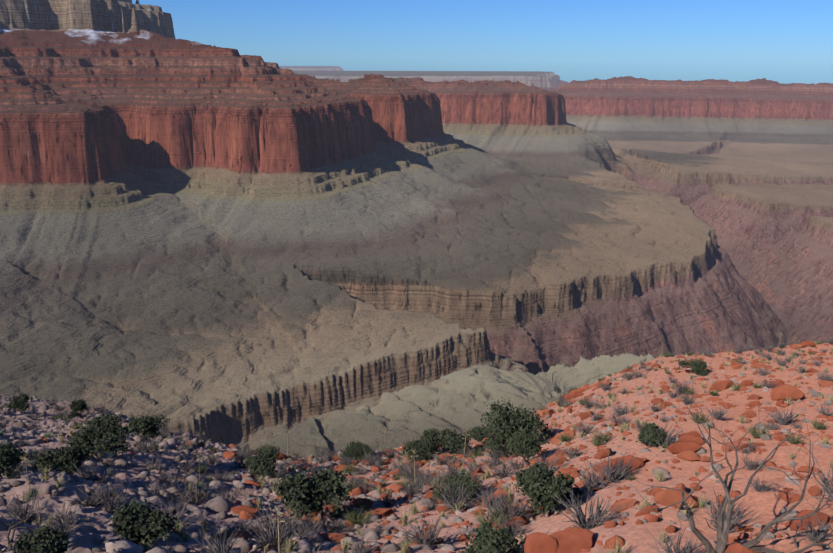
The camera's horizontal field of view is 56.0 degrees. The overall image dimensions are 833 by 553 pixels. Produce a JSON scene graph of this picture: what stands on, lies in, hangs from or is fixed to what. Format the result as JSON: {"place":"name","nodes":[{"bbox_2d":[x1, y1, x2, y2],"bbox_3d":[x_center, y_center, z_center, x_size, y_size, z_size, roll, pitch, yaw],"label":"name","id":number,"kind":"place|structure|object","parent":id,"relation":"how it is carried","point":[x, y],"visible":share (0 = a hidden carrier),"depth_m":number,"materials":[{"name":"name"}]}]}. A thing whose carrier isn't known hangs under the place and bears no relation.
{"place":"outdoors","nodes":[
{"label":"outdoors","id":0,"kind":"place"},
{"bbox_2d":[0,0,832,458],"bbox_3d":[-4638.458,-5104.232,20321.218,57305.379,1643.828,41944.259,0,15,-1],"label":"canyon","id":1,"kind":"structure","parent":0,"point":[222,246],"depth_m":2068.92,"materials":[{"name":"stone"}]},
{"bbox_2d":[0,343,832,552],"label":"ground","id":2,"kind":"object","parent":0,"point":[639,537],"depth_m":26.73,"materials":[{"name":"soil"}]},
{"bbox_2d":[0,394,361,552],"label":"boulders","id":3,"kind":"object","parent":2,"relation":"on","point":[220,507],"depth_m":28.22,"materials":[{"name":"grey stone"}]},
{"bbox_2d":[0,358,708,552],"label":"junipers","id":4,"kind":"object","parent":2,"relation":"on","point":[521,436],"visible":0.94,"depth_m":28.78,"materials":[{"name":"green plant"}]},
{"bbox_2d":[0,340,831,551],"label":"green shrubs","id":5,"kind":"object","parent":2,"relation":"on","point":[355,518],"visible":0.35,"depth_m":34.20,"materials":[{"name":"green plant"}]},
{"bbox_2d":[0,338,832,552],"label":"grey shrubs","id":6,"kind":"object","parent":2,"relation":"on","point":[612,476],"visible":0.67,"depth_m":26.74,"materials":[{"name":"grey plant"}]},
{"bbox_2d":[0,343,832,552],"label":"rubble","id":7,"kind":"object","parent":2,"relation":"on","point":[370,534],"visible":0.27,"depth_m":30.23,"materials":[{"name":"orange stone"}]},
{"bbox_2d":[0,380,832,552],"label":"dead shrubs","id":8,"kind":"object","parent":2,"relation":"on","point":[722,537],"visible":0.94,"depth_m":14.63,"materials":[{"name":"grey wood"}]},
{"bbox_2d":[0,333,832,552],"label":"yuccas","id":9,"kind":"object","parent":2,"relation":"on","point":[197,484],"visible":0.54,"depth_m":34.37,"materials":[{"name":"green plant"}]},
{"bbox_2d":[0,341,832,552],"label":"grass tufts","id":10,"kind":"object","parent":2,"relation":"on","point":[180,530],"visible":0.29,"depth_m":29.80,"materials":[{"name":"plant"}]},
{"bbox_2d":[223,340,832,552],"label":"red rocks","id":11,"kind":"object","parent":2,"relation":"on","point":[574,540],"visible":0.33,"depth_m":27.92,"materials":[{"name":"red stone"}]},
{"bbox_2d":[132,0,832,83],"label":"sky","id":12,"kind":"structure","parent":0,"point":[781,41],"materials":[{"name":"blue"}]}
]}

